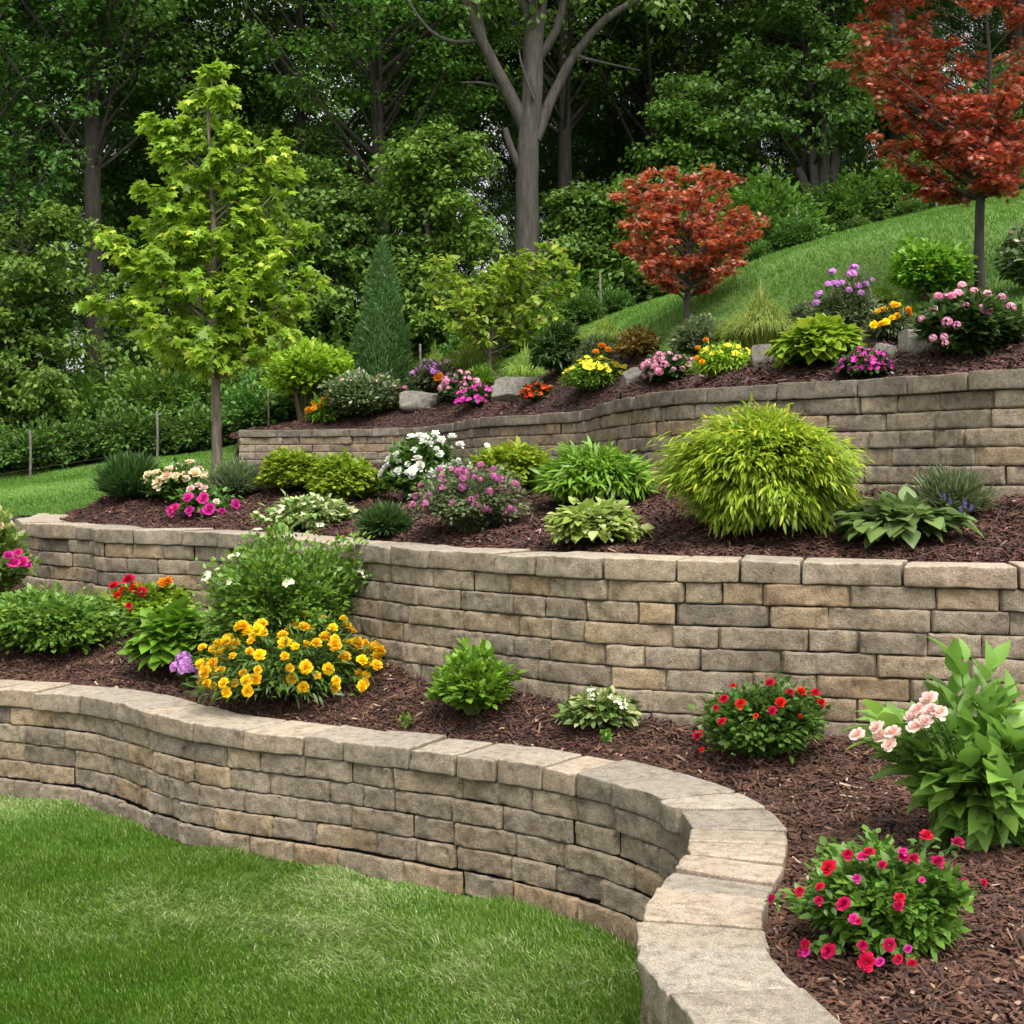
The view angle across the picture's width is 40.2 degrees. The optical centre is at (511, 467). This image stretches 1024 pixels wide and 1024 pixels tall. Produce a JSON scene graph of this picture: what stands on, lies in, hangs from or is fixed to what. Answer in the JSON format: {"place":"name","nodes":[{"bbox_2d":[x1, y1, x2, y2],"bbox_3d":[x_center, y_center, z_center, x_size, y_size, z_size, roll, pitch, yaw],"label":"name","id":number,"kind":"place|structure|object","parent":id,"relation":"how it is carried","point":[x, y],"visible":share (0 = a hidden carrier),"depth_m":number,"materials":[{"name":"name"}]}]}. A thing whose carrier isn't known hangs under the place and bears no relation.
{"place":"outdoors","nodes":[
{"label":"outdoors","id":0,"kind":"place"},
{"bbox_2d":[91,446,206,461],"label":"forest ground","id":1,"kind":"structure","parent":0,"point":[113,455],"depth_m":22.77,"materials":[{"name":"green plant"}]},
{"bbox_2d":[20,358,112,458],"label":"forest shrub","id":2,"kind":"object","parent":1,"relation":"on","point":[86,389],"visible":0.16,"depth_m":22.68,"materials":[{"name":"green plant"}]},
{"bbox_2d":[0,200,138,464],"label":"understorey tree","id":3,"kind":"object","parent":1,"relation":"on","point":[35,391],"visible":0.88,"depth_m":22.31,"materials":[{"name":"green plant"}]},
{"bbox_2d":[0,0,147,390],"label":"forest tree","id":4,"kind":"object","parent":1,"relation":"on","point":[8,81],"visible":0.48,"depth_m":23.64,"materials":[{"name":"green plant"}]},
{"bbox_2d":[0,0,221,357],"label":"forest tree","id":5,"kind":"object","parent":1,"relation":"on","point":[72,138],"visible":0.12,"depth_m":29.01,"materials":[{"name":"green plant"}]},
{"bbox_2d":[0,0,244,462],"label":"forest tree","id":6,"kind":"object","parent":1,"relation":"on","point":[95,128],"visible":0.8,"depth_m":24.41,"materials":[{"name":"green plant"}]},
{"bbox_2d":[3,0,325,381],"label":"forest tree","id":7,"kind":"object","parent":1,"relation":"on","point":[115,337],"visible":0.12,"depth_m":27.32,"materials":[{"name":"green plant"}]},
{"bbox_2d":[86,335,260,452],"bbox_3d":[-5.432,-1.199,22.941,2.762,2.043,2.998,0,0,-4],"label":"forest shrub","id":8,"kind":"object","parent":1,"relation":"on","point":[157,389],"visible":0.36,"depth_m":22.39,"materials":[{"name":"green plant"}]},
{"bbox_2d":[101,0,395,296],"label":"forest tree","id":9,"kind":"object","parent":1,"relation":"on","point":[123,225],"visible":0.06,"depth_m":30.77,"materials":[{"name":"green plant"}]},
{"bbox_2d":[118,0,494,277],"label":"forest tree","id":10,"kind":"object","parent":1,"relation":"on","point":[300,119],"visible":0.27,"depth_m":25.64,"materials":[{"name":"green plant"}]},
{"bbox_2d":[261,152,416,352],"bbox_3d":[-2.934,-3.109,23.528,2.518,4.519,2.838,0,0,40],"label":"understorey tree","id":11,"kind":"object","parent":1,"relation":"on","point":[340,254],"visible":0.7,"depth_m":23.25,"materials":[{"name":"green plant"}]},
{"bbox_2d":[208,0,555,248],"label":"forest tree","id":12,"kind":"object","parent":1,"relation":"on","point":[376,49],"visible":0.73,"depth_m":24.30,"materials":[{"name":"green plant"}]},
{"bbox_2d":[272,0,547,310],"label":"forest tree","id":13,"kind":"object","parent":1,"relation":"on","point":[486,123],"visible":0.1,"depth_m":28.67,"materials":[{"name":"green plant"}]},
{"bbox_2d":[348,114,514,350],"bbox_3d":[-1.211,-3.469,22.796,2.959,4.349,2.482,0,0,0],"label":"understorey tree","id":14,"kind":"object","parent":1,"relation":"on","point":[428,163],"visible":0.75,"depth_m":22.54,"materials":[{"name":"green plant"}]},
{"bbox_2d":[465,91,584,259],"bbox_3d":[0.237,-4.751,27.486,2.593,5.309,2.696,0,0,38],"label":"forest tree","id":15,"kind":"object","parent":1,"relation":"on","point":[545,160],"visible":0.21,"depth_m":27.31,"materials":[{"name":"green plant"}]},
{"bbox_2d":[490,69,600,261],"bbox_3d":[0.992,-5.864,32.632,3.273,6.700,3.402,0,0,-11],"label":"forest tree","id":16,"kind":"object","parent":1,"relation":"on","point":[544,172],"visible":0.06,"depth_m":32.56,"materials":[{"name":"green plant"}]},
{"bbox_2d":[475,242,617,326],"bbox_3d":[0.460,-2.900,22.989,2.680,1.826,2.469,0,0,-40],"label":"forest shrub","id":17,"kind":"object","parent":1,"relation":"on","point":[577,277],"visible":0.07,"depth_m":22.54,"materials":[{"name":"green plant"}]},
{"bbox_2d":[406,0,697,297],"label":"grey trunk tree","id":18,"kind":"object","parent":1,"relation":"on","point":[530,113],"visible":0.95,"depth_m":22.26,"materials":[{"name":"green plant"}]},
{"bbox_2d":[418,0,702,195],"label":"forest tree","id":19,"kind":"object","parent":1,"relation":"on","point":[566,99],"visible":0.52,"depth_m":25.91,"materials":[{"name":"green plant"}]},
{"bbox_2d":[548,232,657,312],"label":"forest shrub","id":20,"kind":"object","parent":1,"relation":"on","point":[629,285],"visible":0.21,"depth_m":22.78,"materials":[{"name":"green plant"}]},
{"bbox_2d":[538,174,674,298],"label":"understorey tree","id":21,"kind":"object","parent":1,"relation":"on","point":[578,221],"visible":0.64,"depth_m":22.69,"materials":[{"name":"green plant"}]},
{"bbox_2d":[571,114,648,192],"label":"forest tree","id":22,"kind":"object","parent":1,"relation":"on","point":[608,137],"visible":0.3,"depth_m":29.24,"materials":[{"name":"green plant"}]},
{"bbox_2d":[513,0,793,182],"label":"forest tree","id":23,"kind":"object","parent":1,"relation":"on","point":[653,67],"visible":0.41,"depth_m":26.03,"materials":[{"name":"green plant"}]},
{"bbox_2d":[543,0,777,192],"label":"forest tree","id":24,"kind":"object","parent":1,"relation":"on","point":[586,130],"visible":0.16,"depth_m":30.38,"materials":[{"name":"green plant"}]},
{"bbox_2d":[609,84,779,211],"bbox_3d":[3.136,-4.744,24.088,2.976,3.561,2.817,0,0,0],"label":"understorey tree","id":25,"kind":"object","parent":1,"relation":"on","point":[685,115],"visible":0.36,"depth_m":23.66,"materials":[{"name":"green plant"}]},
{"bbox_2d":[703,158,850,251],"bbox_3d":[4.247,-4.226,23.150,2.527,1.869,2.744,0,0,-1],"label":"forest shrub","id":26,"kind":"object","parent":1,"relation":"on","point":[761,198],"visible":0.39,"depth_m":22.67,"materials":[{"name":"green plant"}]},
{"bbox_2d":[648,0,957,204],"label":"understorey tree","id":27,"kind":"object","parent":1,"relation":"on","point":[835,105],"visible":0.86,"depth_m":23.64,"materials":[{"name":"green plant"}]},
{"bbox_2d":[707,0,976,173],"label":"forest tree","id":28,"kind":"object","parent":1,"relation":"on","point":[913,17],"visible":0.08,"depth_m":30.47,"materials":[{"name":"green plant"}]},
{"bbox_2d":[800,162,894,231],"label":"forest shrub","id":29,"kind":"object","parent":1,"relation":"on","point":[847,187],"visible":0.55,"depth_m":23.10,"materials":[{"name":"green plant"}]},
{"bbox_2d":[857,136,951,215],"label":"forest shrub","id":30,"kind":"object","parent":1,"relation":"on","point":[888,179],"visible":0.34,"depth_m":22.93,"materials":[{"name":"green plant"}]},
{"bbox_2d":[924,0,1005,106],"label":"forest tree","id":31,"kind":"object","parent":1,"relation":"on","point":[990,21],"visible":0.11,"depth_m":32.63,"materials":[{"name":"green plant"}]},
{"bbox_2d":[0,793,642,1023],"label":"front lawn","id":32,"kind":"structure","parent":0,"point":[464,895],"depth_m":5.26,"materials":[{"name":"plant"}]},
{"bbox_2d":[0,679,840,1023],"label":"retaining wall","id":33,"kind":"structure","parent":32,"relation":"on","point":[674,877],"depth_m":6.11,"materials":[{"name":"beige stone"}]},
{"bbox_2d":[436,340,515,374],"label":"ornamental grass","id":34,"kind":"object","parent":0,"point":[470,356],"depth_m":19.72,"materials":[{"name":"green plant"}]},
{"bbox_2d":[0,516,1023,1023],"bbox_3d":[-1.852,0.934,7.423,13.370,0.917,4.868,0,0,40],"label":"bark mulch","id":35,"kind":"object","parent":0,"point":[968,975],"visible":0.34,"depth_m":5.18,"materials":[{"name":"brown wood"}]},
{"bbox_2d":[0,500,42,598],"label":"rose bush","id":36,"kind":"object","parent":35,"relation":"on","point":[15,564],"visible":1,"depth_m":9.78,"materials":[{"name":"green plant"}]},
{"bbox_2d":[0,581,137,654],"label":"spreading shrub","id":37,"kind":"object","parent":35,"relation":"on","point":[33,618],"visible":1,"depth_m":8.76,"materials":[{"name":"green plant"}]},
{"bbox_2d":[105,574,204,620],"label":"rose bush","id":38,"kind":"object","parent":35,"relation":"on","point":[138,595],"visible":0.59,"depth_m":9.25,"materials":[{"name":"green plant"}]},
{"bbox_2d":[117,597,234,671],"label":"hosta","id":39,"kind":"object","parent":35,"relation":"on","point":[168,626],"visible":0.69,"depth_m":8.10,"materials":[{"name":"green plant"}]},
{"bbox_2d":[186,516,375,672],"bbox_3d":[-1.241,0.710,7.770,1.079,0.893,1.000,0,0,0],"label":"airy shrub","id":40,"kind":"object","parent":35,"relation":"on","point":[271,579],"visible":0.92,"depth_m":7.59,"materials":[{"name":"green plant"}]},
{"bbox_2d":[182,606,390,706],"bbox_3d":[-1.126,0.975,7.436,1.204,0.500,1.148,0,0,0],"label":"marigold bush","id":41,"kind":"object","parent":35,"relation":"on","point":[255,664],"visible":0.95,"depth_m":7.23,"materials":[{"name":"yellow plant"}]},
{"bbox_2d":[424,635,527,714],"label":"broadleaf shrub","id":42,"kind":"object","parent":35,"relation":"on","point":[476,679],"visible":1,"depth_m":6.66,"materials":[{"name":"green plant"}]},
{"bbox_2d":[15,513,1023,739],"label":"retaining wall","id":43,"kind":"structure","parent":35,"relation":"on","point":[667,634],"depth_m":6.44,"materials":[{"name":"beige stone"}]},
{"bbox_2d":[551,685,643,729],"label":"variegated plant","id":44,"kind":"object","parent":35,"relation":"on","point":[593,708],"visible":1,"depth_m":6.31,"materials":[{"name":"green plant"}]},
{"bbox_2d":[688,667,838,763],"bbox_3d":[1.060,1.046,5.977,0.619,0.378,0.666,0,0,0],"label":"rose bush","id":45,"kind":"object","parent":35,"relation":"on","point":[770,716],"visible":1,"depth_m":5.81,"materials":[{"name":"green plant"}]},
{"bbox_2d":[764,824,986,972],"bbox_3d":[0.937,1.105,3.745,0.576,0.345,0.599,0,0,0],"label":"rose bush","id":46,"kind":"object","parent":35,"relation":"on","point":[876,895],"visible":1,"depth_m":3.59,"materials":[{"name":"green plant"}]},
{"bbox_2d":[841,635,1023,854],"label":"broadleaf perennial","id":47,"kind":"object","parent":35,"relation":"on","point":[955,758],"visible":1,"depth_m":4.48,"materials":[{"name":"green plant"}]},
{"bbox_2d":[0,188,1023,515],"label":"hillside lawn","id":48,"kind":"structure","parent":0,"point":[744,302],"depth_m":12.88,"materials":[{"name":"plant"}]},
{"bbox_2d":[0,406,85,473],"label":"forest shrub","id":49,"kind":"object","parent":48,"relation":"on","point":[42,452],"visible":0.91,"depth_m":21.11,"materials":[{"name":"green plant"}]},
{"bbox_2d":[41,406,109,467],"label":"forest shrub","id":50,"kind":"object","parent":48,"relation":"on","point":[72,425],"visible":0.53,"depth_m":21.49,"materials":[{"name":"green plant"}]},
{"bbox_2d":[79,388,173,457],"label":"forest shrub","id":51,"kind":"object","parent":48,"relation":"on","point":[121,416],"visible":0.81,"depth_m":21.38,"materials":[{"name":"green plant"}]},
{"bbox_2d":[138,402,200,456],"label":"forest shrub","id":52,"kind":"object","parent":48,"relation":"on","point":[165,436],"visible":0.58,"depth_m":21.42,"materials":[{"name":"green plant"}]},
{"bbox_2d":[166,392,238,452],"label":"forest shrub","id":53,"kind":"object","parent":48,"relation":"on","point":[199,426],"visible":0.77,"depth_m":21.36,"materials":[{"name":"green plant"}]},
{"bbox_2d":[210,371,297,431],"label":"forest shrub","id":54,"kind":"object","parent":48,"relation":"on","point":[240,396],"visible":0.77,"depth_m":21.32,"materials":[{"name":"green plant"}]},
{"bbox_2d":[348,236,420,392],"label":"conical evergreen","id":55,"kind":"object","parent":48,"relation":"on","point":[381,345],"visible":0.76,"depth_m":20.05,"materials":[{"name":"green plant"}]},
{"bbox_2d":[421,239,580,378],"bbox_3d":[-0.178,-2.165,19.148,2.214,2.003,1.494,0,0,0],"label":"tree","id":56,"kind":"object","parent":48,"relation":"on","point":[478,329],"visible":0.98,"depth_m":19.00,"materials":[{"name":"green plant"}]},
{"bbox_2d":[0,174,1022,476],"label":"wire fence","id":57,"kind":"object","parent":48,"relation":"on","point":[268,390],"visible":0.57,"depth_m":21.04,"materials":[{"name":"grey metal"}]},
{"bbox_2d":[555,282,610,325],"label":"forest shrub","id":58,"kind":"object","parent":48,"relation":"on","point":[582,310],"visible":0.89,"depth_m":21.62,"materials":[{"name":"green plant"}]},
{"bbox_2d":[229,317,1023,441],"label":"bark mulch","id":59,"kind":"object","parent":48,"relation":"on","point":[704,382],"visible":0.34,"depth_m":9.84,"materials":[{"name":"brown wood"}]},
{"bbox_2d":[254,336,356,419],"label":"airy shrub","id":60,"kind":"object","parent":59,"relation":"on","point":[303,364],"visible":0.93,"depth_m":19.52,"materials":[{"name":"green plant"}]},
{"bbox_2d":[317,360,401,415],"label":"variegated shrub","id":61,"kind":"object","parent":59,"relation":"on","point":[357,391],"visible":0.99,"depth_m":18.93,"materials":[{"name":"green plant"}]},
{"bbox_2d":[403,357,457,392],"bbox_3d":[-1.083,-1.301,19.632,0.907,0.540,0.893,0,0,0],"label":"catmint","id":62,"kind":"object","parent":59,"relation":"on","point":[429,374],"visible":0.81,"depth_m":19.45,"materials":[{"name":"purple plant"}]},
{"bbox_2d":[491,377,542,401],"bbox_3d":[0.086,-0.832,14.990,0.618,0.302,0.360,0,0,0],"label":"boulder","id":63,"kind":"object","parent":59,"relation":"on","point":[506,389],"visible":0.62,"depth_m":14.90,"materials":[{"name":"grey stone"}]},
{"bbox_2d":[524,319,585,374],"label":"feathery shrub","id":64,"kind":"object","parent":59,"relation":"on","point":[551,348],"visible":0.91,"depth_m":14.37,"materials":[{"name":"green plant"}]},
{"bbox_2d":[557,342,627,391],"bbox_3d":[0.803,-0.954,13.398,0.736,0.472,0.726,0,0,-26],"label":"coreopsis","id":65,"kind":"object","parent":59,"relation":"on","point":[588,372],"visible":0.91,"depth_m":13.25,"materials":[{"name":"yellow plant"}]},
{"bbox_2d":[610,323,661,358],"bbox_3d":[1.191,-1.195,13.218,0.541,0.350,0.568,0,0,10],"label":"barberry","id":66,"kind":"object","parent":59,"relation":"on","point":[640,341],"visible":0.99,"depth_m":13.10,"materials":[{"name":"orange plant"}]},
{"bbox_2d":[637,350,697,381],"bbox_3d":[1.229,-0.793,10.933,0.493,0.264,0.480,0,0,-27],"label":"phlox","id":67,"kind":"object","parent":59,"relation":"on","point":[659,365],"visible":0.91,"depth_m":10.81,"materials":[{"name":"pink plant"}]},
{"bbox_2d":[685,337,751,377],"bbox_3d":[1.513,-0.761,9.762,0.577,0.290,0.524,0,0,22],"label":"coreopsis","id":68,"kind":"object","parent":59,"relation":"on","point":[714,361],"visible":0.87,"depth_m":9.65,"materials":[{"name":"yellow plant"}]},
{"bbox_2d":[708,280,797,351],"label":"ornamental grass","id":69,"kind":"object","parent":59,"relation":"on","point":[757,323],"depth_m":10.55,"materials":[{"name":"green plant"}]},
{"bbox_2d":[759,312,870,368],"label":"hosta","id":70,"kind":"object","parent":59,"relation":"on","point":[822,336],"visible":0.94,"depth_m":8.89,"materials":[{"name":"green plant"}]},
{"bbox_2d":[796,264,882,329],"bbox_3d":[2.318,-1.154,9.831,0.602,0.520,0.616,0,0,-31],"label":"phlox","id":71,"kind":"object","parent":59,"relation":"on","point":[853,301],"visible":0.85,"depth_m":9.67,"materials":[{"name":"purple plant"}]},
{"bbox_2d":[834,345,897,376],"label":"azalea","id":72,"kind":"object","parent":59,"relation":"on","point":[869,361],"visible":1,"depth_m":8.52,"materials":[{"name":"pink plant"}]},
{"bbox_2d":[860,299,916,341],"bbox_3d":[2.459,-0.954,9.142,0.404,0.290,0.434,0,0,0],"label":"coreopsis","id":73,"kind":"object","parent":59,"relation":"on","point":[889,321],"visible":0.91,"depth_m":9.05,"materials":[{"name":"yellow plant"}]},
{"bbox_2d":[905,281,1023,357],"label":"peony","id":74,"kind":"object","parent":59,"relation":"on","point":[978,319],"visible":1,"depth_m":8.25,"materials":[{"name":"green plant"}]},
{"bbox_2d":[605,163,771,320],"bbox_3d":[1.665,-2.112,13.115,1.594,1.618,1.602,0,0,0],"label":"red maple","id":75,"kind":"object","parent":48,"relation":"on","point":[666,261],"visible":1,"depth_m":12.99,"materials":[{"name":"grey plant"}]},
{"bbox_2d":[666,312,725,356],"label":"grey shrub","id":76,"kind":"object","parent":48,"relation":"on","point":[690,334],"visible":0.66,"depth_m":11.75,"materials":[{"name":"green plant"}]},
{"bbox_2d":[768,204,827,248],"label":"forest shrub","id":77,"kind":"object","parent":48,"relation":"on","point":[792,234],"visible":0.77,"depth_m":21.82,"materials":[{"name":"green plant"}]},
{"bbox_2d":[823,0,1023,288],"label":"red maple","id":78,"kind":"object","parent":48,"relation":"on","point":[965,143],"visible":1,"depth_m":10.94,"materials":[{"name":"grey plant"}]},
{"bbox_2d":[879,232,979,300],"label":"rounded shrub","id":79,"kind":"object","parent":48,"relation":"on","point":[922,267],"visible":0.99,"depth_m":10.71,"materials":[{"name":"green plant"}]},
{"bbox_2d":[990,218,1023,286],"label":"variegated shrub","id":80,"kind":"object","parent":48,"relation":"on","point":[1009,261],"visible":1,"depth_m":10.36,"materials":[{"name":"green plant"}]},
{"bbox_2d":[57,462,1023,563],"bbox_3d":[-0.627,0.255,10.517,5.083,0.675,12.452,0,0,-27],"label":"bark mulch","id":81,"kind":"object","parent":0,"point":[422,526],"visible":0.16,"depth_m":7.39,"materials":[{"name":"brown wood"}]},
{"bbox_2d":[84,445,164,500],"bbox_3d":[-3.009,0.049,11.043,0.736,0.487,0.694,0,0,0],"label":"pine mound","id":82,"kind":"object","parent":81,"relation":"on","point":[120,474],"visible":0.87,"depth_m":10.89,"materials":[{"name":"green plant"}]},
{"bbox_2d":[140,454,210,500],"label":"rose bush","id":83,"kind":"object","parent":81,"relation":"on","point":[168,479],"visible":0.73,"depth_m":10.63,"materials":[{"name":"beige plant"}]},
{"bbox_2d":[71,56,336,472],"bbox_3d":[-2.586,-1.681,11.818,2.243,3.616,1.631,0,0,18],"label":"young maple","id":84,"kind":"object","parent":81,"relation":"on","point":[202,349],"visible":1,"depth_m":11.68,"materials":[{"name":"green plant"}]},
{"bbox_2d":[166,478,243,518],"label":"rose bush","id":85,"kind":"object","parent":81,"relation":"on","point":[197,498],"visible":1,"depth_m":10.09,"materials":[{"name":"pink plant"}]},
{"bbox_2d":[200,450,268,499],"bbox_3d":[-2.102,0.054,10.578,0.553,0.377,0.557,0,0,22],"label":"sage","id":86,"kind":"object","parent":81,"relation":"on","point":[236,475],"visible":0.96,"depth_m":10.49,"materials":[{"name":"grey plant"}]},
{"bbox_2d":[254,445,324,489],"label":"mounded shrub","id":87,"kind":"object","parent":81,"relation":"on","point":[283,468],"visible":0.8,"depth_m":10.26,"materials":[{"name":"green plant"}]},
{"bbox_2d":[249,489,358,529],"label":"variegated shrub","id":88,"kind":"object","parent":81,"relation":"on","point":[307,510],"visible":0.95,"depth_m":9.13,"materials":[{"name":"green plant"}]},
{"bbox_2d":[303,446,393,500],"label":"mounded shrub","id":89,"kind":"object","parent":81,"relation":"on","point":[344,475],"visible":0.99,"depth_m":9.58,"materials":[{"name":"green plant"}]},
{"bbox_2d":[351,497,417,537],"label":"dwarf pine","id":90,"kind":"object","parent":81,"relation":"on","point":[385,517],"visible":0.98,"depth_m":8.44,"materials":[{"name":"green plant"}]},
{"bbox_2d":[377,430,490,500],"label":"rose bush","id":91,"kind":"object","parent":81,"relation":"on","point":[411,463],"visible":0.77,"depth_m":9.32,"materials":[{"name":"white plant"}]},
{"bbox_2d":[407,457,534,531],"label":"flowering shrub","id":92,"kind":"object","parent":81,"relation":"on","point":[477,498],"visible":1,"depth_m":7.88,"materials":[{"name":"pink plant"}]},
{"bbox_2d":[467,436,553,488],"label":"mounded shrub","id":93,"kind":"object","parent":81,"relation":"on","point":[521,459],"visible":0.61,"depth_m":9.05,"materials":[{"name":"green plant"}]},
{"bbox_2d":[525,435,661,504],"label":"feathery shrub","id":94,"kind":"object","parent":81,"relation":"on","point":[604,471],"visible":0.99,"depth_m":8.20,"materials":[{"name":"green plant"}]},
{"bbox_2d":[542,496,654,543],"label":"hosta","id":95,"kind":"object","parent":81,"relation":"on","point":[604,520],"visible":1,"depth_m":7.12,"materials":[{"name":"green plant"}]},
{"bbox_2d":[238,369,1023,498],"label":"retaining wall","id":96,"kind":"structure","parent":81,"relation":"on","point":[900,428],"depth_m":8.17,"materials":[{"name":"beige stone"}]},
{"bbox_2d":[644,393,874,538],"bbox_3d":[1.275,-0.005,7.192,1.140,0.763,1.157,0,0,13],"label":"golden shrub","id":97,"kind":"object","parent":81,"relation":"on","point":[752,469],"visible":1,"depth_m":6.88,"materials":[{"name":"green plant"}]},
{"bbox_2d":[832,485,983,548],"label":"hosta","id":98,"kind":"object","parent":81,"relation":"on","point":[905,515],"visible":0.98,"depth_m":6.63,"materials":[{"name":"green plant"}]},
{"bbox_2d":[901,458,1002,515],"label":"lavender","id":99,"kind":"object","parent":81,"relation":"on","point":[963,494],"visible":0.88,"depth_m":6.89,"materials":[{"name":"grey plant"}]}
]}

